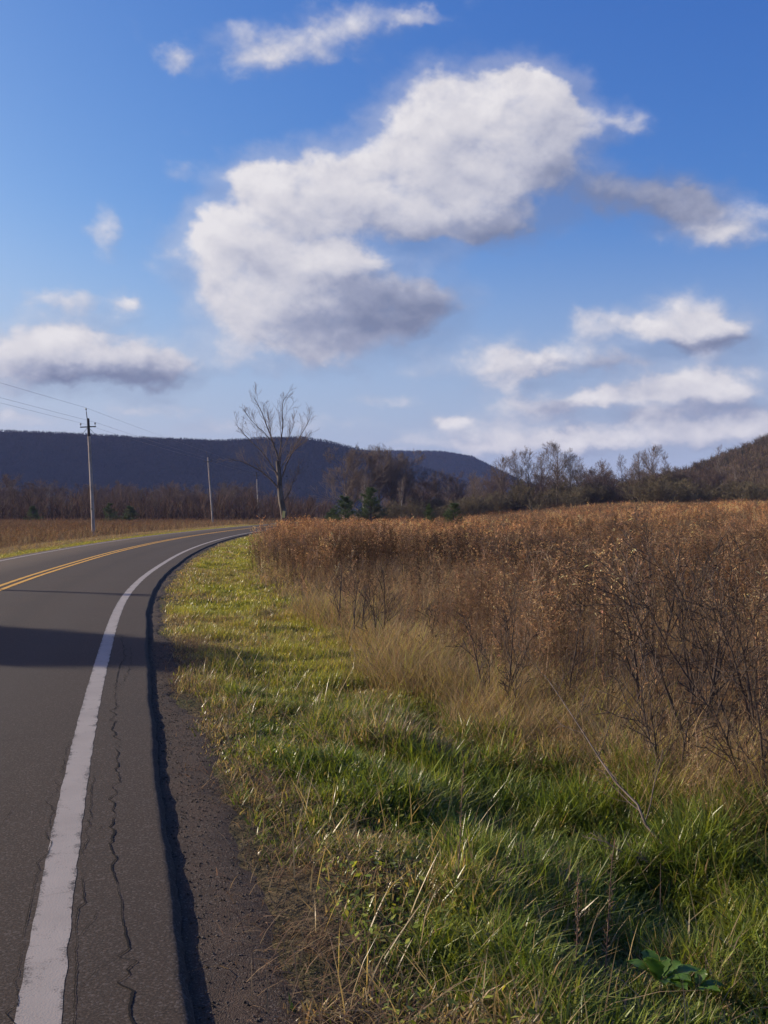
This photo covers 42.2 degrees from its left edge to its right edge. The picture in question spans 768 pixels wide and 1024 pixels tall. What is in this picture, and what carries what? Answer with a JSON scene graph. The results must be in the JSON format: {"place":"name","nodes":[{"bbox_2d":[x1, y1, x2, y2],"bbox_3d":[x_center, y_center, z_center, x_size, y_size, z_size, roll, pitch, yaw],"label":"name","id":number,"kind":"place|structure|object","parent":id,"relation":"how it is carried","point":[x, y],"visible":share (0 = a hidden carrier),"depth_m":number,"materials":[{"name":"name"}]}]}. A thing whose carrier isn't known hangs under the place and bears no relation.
{"place":"outdoors","nodes":[
{"label":"outdoors","id":0,"kind":"place"},
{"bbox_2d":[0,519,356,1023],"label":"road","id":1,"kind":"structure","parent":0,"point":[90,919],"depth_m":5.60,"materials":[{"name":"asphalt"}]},
{"bbox_2d":[0,432,490,513],"bbox_3d":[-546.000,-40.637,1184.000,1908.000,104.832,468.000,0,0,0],"label":"hill","id":2,"kind":"structure","parent":0,"point":[145,459],"depth_m":1039.02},
{"bbox_2d":[0,429,487,512],"bbox_3d":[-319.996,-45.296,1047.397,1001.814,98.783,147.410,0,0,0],"label":"hillside woods","id":3,"kind":"object","parent":2,"relation":"on","point":[173,438],"visible":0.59,"depth_m":1053.66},
{"bbox_2d":[0,0,767,486],"label":"sky","id":4,"kind":"structure","parent":0,"point":[486,230],"materials":[{"name":"blue"}]},
{"bbox_2d":[0,500,767,1023],"bbox_3d":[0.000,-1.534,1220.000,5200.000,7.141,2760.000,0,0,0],"label":"ground","id":5,"kind":"structure","parent":0,"point":[309,896],"depth_m":5.41,"materials":[{"name":"green plant"}]},
{"bbox_2d":[0,473,26,519],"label":"bare tree","id":6,"kind":"object","parent":5,"relation":"on","point":[6,478],"visible":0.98,"depth_m":171.11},
{"bbox_2d":[23,505,40,520],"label":"young pine","id":7,"kind":"object","parent":5,"relation":"on","point":[34,514],"visible":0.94,"depth_m":157.84,"materials":[{"name":"green plant"}]},
{"bbox_2d":[13,479,52,513],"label":"bare tree","id":8,"kind":"object","parent":5,"relation":"on","point":[33,493],"visible":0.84,"depth_m":174.34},
{"bbox_2d":[40,479,74,507],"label":"bare tree","id":9,"kind":"object","parent":5,"relation":"on","point":[62,489],"visible":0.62,"depth_m":223.84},
{"bbox_2d":[80,408,95,534],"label":"utility pole","id":10,"kind":"object","parent":5,"relation":"on","point":[88,426],"visible":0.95,"depth_m":71.89,"materials":[{"name":"grey wood"}]},
{"bbox_2d":[72,484,103,517],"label":"bare tree","id":11,"kind":"object","parent":5,"relation":"on","point":[87,493],"visible":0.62,"depth_m":192.60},
{"bbox_2d":[102,503,119,520],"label":"young pine","id":12,"kind":"object","parent":5,"relation":"on","point":[109,510],"visible":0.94,"depth_m":150.13,"materials":[{"name":"green plant"}]},
{"bbox_2d":[99,480,132,505],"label":"bare tree","id":13,"kind":"object","parent":5,"relation":"on","point":[117,484],"visible":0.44,"depth_m":223.94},
{"bbox_2d":[115,485,140,517],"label":"bare tree","id":14,"kind":"object","parent":5,"relation":"on","point":[126,490],"visible":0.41,"depth_m":200.12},
{"bbox_2d":[118,505,139,521],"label":"young pine","id":15,"kind":"object","parent":5,"relation":"on","point":[131,512],"visible":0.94,"depth_m":151.65,"materials":[{"name":"green plant"}]},
{"bbox_2d":[0,484,341,521],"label":"thicket","id":16,"kind":"object","parent":5,"relation":"on","point":[297,509],"visible":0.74,"depth_m":178.56,"materials":[{"name":"plant"}]},
{"bbox_2d":[153,482,189,518],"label":"bare tree","id":17,"kind":"object","parent":5,"relation":"on","point":[170,495],"visible":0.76,"depth_m":186.19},
{"bbox_2d":[191,491,208,516],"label":"bare tree","id":18,"kind":"object","parent":5,"relation":"on","point":[197,496],"visible":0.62,"depth_m":183.24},
{"bbox_2d":[187,487,229,519],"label":"bare tree","id":19,"kind":"object","parent":5,"relation":"on","point":[208,499],"visible":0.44,"depth_m":187.53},
{"bbox_2d":[204,452,213,520],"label":"utility pole","id":20,"kind":"object","parent":5,"relation":"on","point":[207,461],"visible":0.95,"depth_m":134.89,"materials":[{"name":"grey wood"}]},
{"bbox_2d":[147,532,303,1023],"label":"gravel shoulder","id":21,"kind":"object","parent":5,"relation":"on","point":[219,978],"visible":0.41,"depth_m":4.38},
{"bbox_2d":[209,489,245,518],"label":"bare tree","id":22,"kind":"object","parent":5,"relation":"on","point":[225,495],"visible":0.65,"depth_m":181.69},
{"bbox_2d":[230,486,264,518],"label":"bare tree","id":23,"kind":"object","parent":5,"relation":"on","point":[248,493],"visible":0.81,"depth_m":181.21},
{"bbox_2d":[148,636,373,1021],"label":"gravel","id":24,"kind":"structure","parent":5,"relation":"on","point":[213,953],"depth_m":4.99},
{"bbox_2d":[217,384,313,522],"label":"bare tree","id":25,"kind":"object","parent":5,"relation":"on","point":[281,499],"visible":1,"depth_m":85.92,"materials":[{"name":"brown plant"}]},
{"bbox_2d":[325,558,351,620],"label":"bare sapling","id":26,"kind":"object","parent":5,"relation":"on","point":[338,604],"visible":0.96,"depth_m":14.60,"materials":[{"name":"brown plant"}]},
{"bbox_2d":[309,446,368,518],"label":"bare tree","id":27,"kind":"object","parent":5,"relation":"on","point":[350,487],"visible":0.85,"depth_m":168.21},
{"bbox_2d":[330,494,361,522],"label":"young pine","id":28,"kind":"object","parent":5,"relation":"on","point":[348,501],"visible":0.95,"depth_m":119.75,"materials":[{"name":"green plant"}]},
{"bbox_2d":[338,566,378,635],"bbox_3d":[-0.359,1.293,13.340,0.502,1.136,0.730,0,0,-14],"label":"bare sapling","id":29,"kind":"object","parent":5,"relation":"on","point":[363,607],"visible":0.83,"depth_m":13.40,"materials":[{"name":"brown plant"}]},
{"bbox_2d":[355,473,374,518],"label":"bare tree","id":30,"kind":"object","parent":5,"relation":"on","point":[364,484],"visible":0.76,"depth_m":150.37,"materials":[{"name":"brown plant"}]},
{"bbox_2d":[347,486,391,522],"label":"young pine","id":31,"kind":"object","parent":5,"relation":"on","point":[371,503],"visible":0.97,"depth_m":118.05,"materials":[{"name":"green plant"}]},
{"bbox_2d":[334,443,405,511],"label":"bare tree","id":32,"kind":"object","parent":5,"relation":"on","point":[369,457],"visible":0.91,"depth_m":165.30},
{"bbox_2d":[365,444,396,511],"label":"bare tree","id":33,"kind":"object","parent":5,"relation":"on","point":[378,450],"visible":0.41,"depth_m":169.01,"materials":[{"name":"brown plant"}]},
{"bbox_2d":[355,564,408,637],"bbox_3d":[-0.073,1.218,12.364,0.488,1.155,0.797,0,0,33],"label":"bare sapling","id":34,"kind":"object","parent":5,"relation":"on","point":[373,606],"visible":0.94,"depth_m":12.30,"materials":[{"name":"brown plant"}]},
{"bbox_2d":[0,498,767,846],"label":"field weeds","id":35,"kind":"object","parent":5,"relation":"on","point":[316,540],"visible":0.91,"depth_m":19.77,"materials":[{"name":"plant"}]},
{"bbox_2d":[0,499,767,853],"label":"dry grass","id":36,"kind":"structure","parent":5,"relation":"on","point":[388,643],"depth_m":10.11,"materials":[{"name":"plant"}]},
{"bbox_2d":[368,444,411,504],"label":"bare tree","id":37,"kind":"object","parent":5,"relation":"on","point":[395,479],"visible":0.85,"depth_m":166.01,"materials":[{"name":"brown plant"}]},
{"bbox_2d":[385,500,406,519],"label":"bare shrub","id":38,"kind":"object","parent":5,"relation":"on","point":[394,512],"visible":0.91,"depth_m":140.22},
{"bbox_2d":[395,476,407,518],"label":"bare tree","id":39,"kind":"object","parent":5,"relation":"on","point":[401,499],"visible":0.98,"depth_m":154.92,"materials":[{"name":"brown plant"}]},
{"bbox_2d":[377,449,427,512],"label":"bare tree","id":40,"kind":"object","parent":5,"relation":"on","point":[409,478],"visible":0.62,"depth_m":167.62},
{"bbox_2d":[148,631,666,1023],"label":"dead stems","id":41,"kind":"object","parent":5,"relation":"on","point":[319,929],"depth_m":4.31,"materials":[{"name":"plant"}]},
{"bbox_2d":[404,504,425,519],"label":"bare shrub","id":42,"kind":"object","parent":5,"relation":"on","point":[419,513],"visible":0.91,"depth_m":148.11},
{"bbox_2d":[404,497,426,519],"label":"bare shrub","id":43,"kind":"object","parent":5,"relation":"on","point":[422,505],"visible":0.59,"depth_m":159.03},
{"bbox_2d":[402,471,448,504],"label":"bare tree","id":44,"kind":"object","parent":5,"relation":"on","point":[423,484],"visible":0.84,"depth_m":167.96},
{"bbox_2d":[423,504,436,524],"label":"young pine","id":45,"kind":"object","parent":5,"relation":"on","point":[429,511],"visible":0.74,"depth_m":85.88,"materials":[{"name":"green plant"}]},
{"bbox_2d":[414,593,446,646],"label":"bare sapling","id":46,"kind":"object","parent":5,"relation":"on","point":[429,622],"visible":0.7,"depth_m":11.14,"materials":[{"name":"brown plant"}]},
{"bbox_2d":[423,470,445,506],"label":"bare tree","id":47,"kind":"object","parent":5,"relation":"on","point":[435,490],"visible":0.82,"depth_m":169.88,"materials":[{"name":"brown plant"}]},
{"bbox_2d":[427,497,450,514],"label":"bare shrub","id":48,"kind":"object","parent":5,"relation":"on","point":[432,502],"visible":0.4,"depth_m":163.09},
{"bbox_2d":[430,503,452,517],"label":"bare shrub","id":49,"kind":"object","parent":5,"relation":"on","point":[440,511],"visible":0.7,"depth_m":147.23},
{"bbox_2d":[441,502,463,523],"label":"young pine","id":50,"kind":"object","parent":5,"relation":"on","point":[453,506],"visible":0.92,"depth_m":83.78,"materials":[{"name":"green plant"}]},
{"bbox_2d":[440,472,471,506],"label":"bare tree","id":51,"kind":"object","parent":5,"relation":"on","point":[457,487],"visible":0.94,"depth_m":168.15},
{"bbox_2d":[457,761,467,881],"bbox_3d":[0.345,1.414,4.435,0.070,0.623,0.072,0,0,-40],"label":"seed stalk","id":52,"kind":"object","parent":5,"relation":"on","point":[460,804],"visible":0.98,"depth_m":4.44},
{"bbox_2d":[455,495,486,516],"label":"bare shrub","id":53,"kind":"object","parent":5,"relation":"on","point":[469,507],"visible":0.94,"depth_m":144.72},
{"bbox_2d":[465,470,483,498],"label":"bare tree","id":54,"kind":"object","parent":5,"relation":"on","point":[474,488],"visible":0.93,"depth_m":171.87,"materials":[{"name":"brown plant"}]},
{"bbox_2d":[461,491,500,514],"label":"bare shrub","id":55,"kind":"object","parent":5,"relation":"on","point":[487,501],"visible":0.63,"depth_m":148.53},
{"bbox_2d":[203,654,767,1023],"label":"ground cover","id":56,"kind":"object","parent":5,"relation":"on","point":[488,1020],"visible":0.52,"depth_m":4.06,"materials":[{"name":"green plant"}]},
{"bbox_2d":[446,577,539,701],"bbox_3d":[0.990,1.246,8.785,0.620,1.352,1.076,0,0,-28],"label":"bare shrub","id":57,"kind":"object","parent":5,"relation":"on","point":[485,655],"visible":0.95,"depth_m":8.75,"materials":[{"name":"brown plant"}]},
{"bbox_2d":[482,472,507,511],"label":"bare tree","id":58,"kind":"object","parent":5,"relation":"on","point":[490,484],"visible":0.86,"depth_m":169.23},
{"bbox_2d":[487,455,515,496],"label":"bare tree","id":59,"kind":"object","parent":5,"relation":"on","point":[502,459],"visible":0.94,"depth_m":171.05,"materials":[{"name":"brown plant"}]},
{"bbox_2d":[490,493,512,512],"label":"bare shrub","id":60,"kind":"object","parent":5,"relation":"on","point":[500,506],"visible":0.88,"depth_m":153.99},
{"bbox_2d":[498,648,532,715],"bbox_3d":[1.101,1.534,8.176,0.307,0.874,0.298,0,0,23],"label":"bare sapling","id":61,"kind":"object","parent":5,"relation":"on","point":[517,666],"visible":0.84,"depth_m":8.17,"materials":[{"name":"brown plant"}]},
{"bbox_2d":[502,450,534,487],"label":"bare tree","id":62,"kind":"object","parent":5,"relation":"on","point":[515,470],"visible":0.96,"depth_m":170.16,"materials":[{"name":"brown plant"}]},
{"bbox_2d":[507,477,534,509],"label":"bare shrub","id":63,"kind":"object","parent":5,"relation":"on","point":[521,484],"visible":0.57,"depth_m":159.74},
{"bbox_2d":[517,445,539,490],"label":"bare tree","id":64,"kind":"object","parent":5,"relation":"on","point":[532,468],"visible":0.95,"depth_m":170.57,"materials":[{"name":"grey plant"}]},
{"bbox_2d":[501,485,564,510],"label":"bare shrub","id":65,"kind":"object","parent":5,"relation":"on","point":[548,495],"visible":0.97,"depth_m":146.99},
{"bbox_2d":[530,451,554,491],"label":"bare tree","id":66,"kind":"object","parent":5,"relation":"on","point":[539,464],"visible":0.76,"depth_m":171.58,"materials":[{"name":"brown plant"}]},
{"bbox_2d":[533,476,562,500],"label":"bare tree","id":67,"kind":"object","parent":5,"relation":"on","point":[541,481],"visible":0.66,"depth_m":166.92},
{"bbox_2d":[537,441,574,502],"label":"bare tree","id":68,"kind":"object","parent":5,"relation":"on","point":[557,465],"visible":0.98,"depth_m":162.01,"materials":[{"name":"brown plant"}]},
{"bbox_2d":[538,476,582,503],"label":"bare shrub","id":69,"kind":"object","parent":5,"relation":"on","point":[561,490],"visible":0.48,"depth_m":164.85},
{"bbox_2d":[553,491,584,507],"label":"bare shrub","id":70,"kind":"object","parent":5,"relation":"on","point":[562,496],"visible":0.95,"depth_m":144.63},
{"bbox_2d":[558,452,582,493],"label":"bare tree","id":71,"kind":"object","parent":5,"relation":"on","point":[571,472],"visible":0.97,"depth_m":162.09,"materials":[{"name":"brown plant"}]},
{"bbox_2d":[376,473,767,517],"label":"thicket","id":72,"kind":"object","parent":5,"relation":"on","point":[623,492],"visible":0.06,"depth_m":173.82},
{"bbox_2d":[562,484,584,505],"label":"bare shrub","id":73,"kind":"object","parent":5,"relation":"on","point":[574,491],"visible":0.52,"depth_m":154.60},
{"bbox_2d":[572,870,581,972],"bbox_3d":[0.700,1.549,3.630,0.053,0.485,0.065,0,0,0],"label":"seed stalk","id":74,"kind":"object","parent":5,"relation":"on","point":[578,897],"visible":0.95,"depth_m":3.63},
{"bbox_2d":[563,594,591,697],"bbox_3d":[1.749,1.294,8.947,0.250,1.118,0.452,0,-1,34],"label":"bare sapling","id":75,"kind":"object","parent":5,"relation":"on","point":[582,643],"visible":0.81,"depth_m":8.95,"materials":[{"name":"brown plant"}]},
{"bbox_2d":[577,482,601,503],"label":"bare shrub","id":76,"kind":"object","parent":5,"relation":"on","point":[586,488],"visible":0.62,"depth_m":159.30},
{"bbox_2d":[570,485,610,505],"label":"bare shrub","id":77,"kind":"object","parent":5,"relation":"on","point":[587,499],"visible":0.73,"depth_m":158.36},
{"bbox_2d":[577,461,618,491],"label":"bare tree","id":78,"kind":"object","parent":5,"relation":"on","point":[587,476],"visible":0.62,"depth_m":165.62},
{"bbox_2d":[585,470,621,503],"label":"bare tree","id":79,"kind":"object","parent":5,"relation":"on","point":[602,480],"visible":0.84,"depth_m":161.77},
{"bbox_2d":[595,487,622,503],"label":"bare shrub","id":80,"kind":"object","parent":5,"relation":"on","point":[611,496],"visible":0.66,"depth_m":160.76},
{"bbox_2d":[602,838,616,999],"bbox_3d":[0.808,1.490,3.584,0.065,0.656,0.081,0,0,0],"label":"seed stalk","id":81,"kind":"object","parent":5,"relation":"on","point":[610,906],"visible":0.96,"depth_m":3.58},
{"bbox_2d":[616,455,629,499],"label":"bare tree","id":82,"kind":"object","parent":5,"relation":"on","point":[619,461],"visible":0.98,"depth_m":169.66,"materials":[{"name":"brown plant"}]},
{"bbox_2d":[591,545,660,718],"bbox_3d":[1.995,1.057,8.335,0.554,1.564,0.521,0,1,3],"label":"bare sapling","id":83,"kind":"object","parent":5,"relation":"on","point":[634,661],"visible":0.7,"depth_m":8.28,"materials":[{"name":"brown plant"}]},
{"bbox_2d":[582,832,681,877],"bbox_3d":[1.309,1.820,5.268,0.601,0.214,0.226,0,0,32],"label":"dead branch","id":84,"kind":"object","parent":5,"relation":"on","point":[605,841],"visible":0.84,"depth_m":5.31,"materials":[{"name":"wood"}]},
{"bbox_2d":[624,448,651,489],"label":"bare tree","id":85,"kind":"object","parent":5,"relation":"on","point":[639,473],"visible":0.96,"depth_m":161.45,"materials":[{"name":"brown plant"}]},
{"bbox_2d":[615,481,661,503],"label":"bare shrub","id":86,"kind":"object","parent":5,"relation":"on","point":[624,484],"visible":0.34,"depth_m":155.00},
{"bbox_2d":[621,478,658,503],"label":"bare shrub","id":87,"kind":"object","parent":5,"relation":"on","point":[633,490],"visible":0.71,"depth_m":145.02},
{"bbox_2d":[640,443,664,480],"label":"bare tree","id":88,"kind":"object","parent":5,"relation":"on","point":[652,471],"visible":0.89,"depth_m":168.40,"materials":[{"name":"grey plant"}]},
{"bbox_2d":[641,486,666,502],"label":"bare shrub","id":89,"kind":"object","parent":5,"relation":"on","point":[657,496],"visible":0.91,"depth_m":142.68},
{"bbox_2d":[544,527,767,741],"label":"arching shrub","id":90,"kind":"object","parent":5,"relation":"on","point":[736,669],"visible":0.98,"depth_m":7.44,"materials":[{"name":"brown plant"}]},
{"bbox_2d":[593,638,719,778],"bbox_3d":[1.778,1.385,6.680,0.634,1.039,0.845,0,0,-32],"label":"bare sapling","id":91,"kind":"object","parent":5,"relation":"on","point":[651,716],"visible":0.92,"depth_m":6.55,"materials":[{"name":"brown plant"}]},
{"bbox_2d":[618,505,694,650],"bbox_3d":[3.364,0.896,12.233,0.769,1.978,1.091,0,0,-36],"label":"bare sapling","id":92,"kind":"object","parent":5,"relation":"on","point":[672,601],"visible":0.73,"depth_m":12.26,"materials":[{"name":"brown plant"}]},
{"bbox_2d":[627,949,700,997],"bbox_3d":[1.034,1.754,3.736,0.261,0.242,0.201,0,0,34],"label":"leafy weed","id":93,"kind":"object","parent":5,"relation":"on","point":[655,964],"visible":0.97,"depth_m":3.72,"materials":[{"name":"green plant"}]},
{"bbox_2d":[659,452,670,487],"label":"bare tree","id":94,"kind":"object","parent":5,"relation":"on","point":[664,472],"visible":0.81,"depth_m":169.56,"materials":[{"name":"brown plant"}]},
{"bbox_2d":[636,474,699,502],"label":"bare shrub","id":95,"kind":"object","parent":5,"relation":"on","point":[676,494],"visible":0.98,"depth_m":141.99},
{"bbox_2d":[656,467,693,498],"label":"bare shrub","id":96,"kind":"object","parent":5,"relation":"on","point":[672,478],"visible":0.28,"depth_m":167.35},
{"bbox_2d":[598,538,767,730],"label":"bare sapling","id":97,"kind":"object","parent":5,"relation":"on","point":[662,678],"visible":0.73,"depth_m":7.92,"materials":[{"name":"brown plant"}]},
{"bbox_2d":[687,460,718,497],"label":"bare tree","id":98,"kind":"object","parent":5,"relation":"on","point":[700,468],"visible":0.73,"depth_m":165.62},
{"bbox_2d":[685,968,724,1001],"bbox_3d":[1.203,1.868,3.842,0.189,0.205,0.152,0,0,30],"label":"leafy weed","id":99,"kind":"object","parent":5,"relation":"on","point":[708,983],"visible":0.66,"depth_m":3.85,"materials":[{"name":"green plant"}]},
{"bbox_2d":[698,488,719,502],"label":"bare shrub","id":100,"kind":"object","parent":5,"relation":"on","point":[710,497],"visible":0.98,"depth_m":140.62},
{"bbox_2d":[663,564,757,705],"bbox_3d":[2.741,1.156,8.885,1.004,1.335,0.887,0,1,-40],"label":"bare sapling","id":101,"kind":"object","parent":5,"relation":"on","point":[686,658],"visible":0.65,"depth_m":8.91,"materials":[{"name":"brown plant"}]},
{"bbox_2d":[694,479,730,500],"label":"bare shrub","id":102,"kind":"object","parent":5,"relation":"on","point":[708,486],"visible":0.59,"depth_m":158.86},
{"bbox_2d":[703,469,732,498],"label":"bare tree","id":103,"kind":"object","parent":5,"relation":"on","point":[721,481],"visible":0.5,"depth_m":165.97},
{"bbox_2d":[709,443,728,477],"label":"bare tree","id":104,"kind":"object","parent":5,"relation":"on","point":[719,464],"visible":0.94,"depth_m":170.02,"materials":[{"name":"brown plant"}]},
{"bbox_2d":[676,647,767,791],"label":"bare sapling","id":105,"kind":"object","parent":5,"relation":"on","point":[763,703],"visible":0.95,"depth_m":6.09,"materials":[{"name":"brown plant"}]},
{"bbox_2d":[717,482,759,502],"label":"bare shrub","id":106,"kind":"object","parent":5,"relation":"on","point":[748,488],"visible":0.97,"depth_m":142.88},
{"bbox_2d":[726,479,757,500],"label":"bare shrub","id":107,"kind":"object","parent":5,"relation":"on","point":[735,484],"visible":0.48,"depth_m":150.85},
{"bbox_2d":[743,479,767,499],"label":"bare shrub","id":108,"kind":"object","parent":5,"relation":"on","point":[763,486],"visible":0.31,"depth_m":154.73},
{"bbox_2d":[749,488,767,500],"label":"bare shrub","id":109,"kind":"object","parent":5,"relation":"on","point":[762,494],"visible":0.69,"depth_m":148.96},
{"bbox_2d":[380,451,535,494],"bbox_3d":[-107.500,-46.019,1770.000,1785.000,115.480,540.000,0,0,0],"label":"hill","id":110,"kind":"structure","parent":0,"point":[447,462],"depth_m":1637.84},
{"bbox_2d":[371,449,539,490],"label":"hillside woods","id":111,"kind":"object","parent":110,"relation":"on","point":[450,458],"visible":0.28,"depth_m":1650.95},
{"bbox_2d":[685,441,767,481],"bbox_3d":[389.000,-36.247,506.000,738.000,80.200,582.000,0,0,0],"label":"hill","id":112,"kind":"structure","parent":0,"point":[752,459],"depth_m":384.05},
{"bbox_2d":[671,432,767,482],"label":"hillside woods","id":113,"kind":"object","parent":112,"relation":"on","point":[763,440],"visible":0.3,"depth_m":390.38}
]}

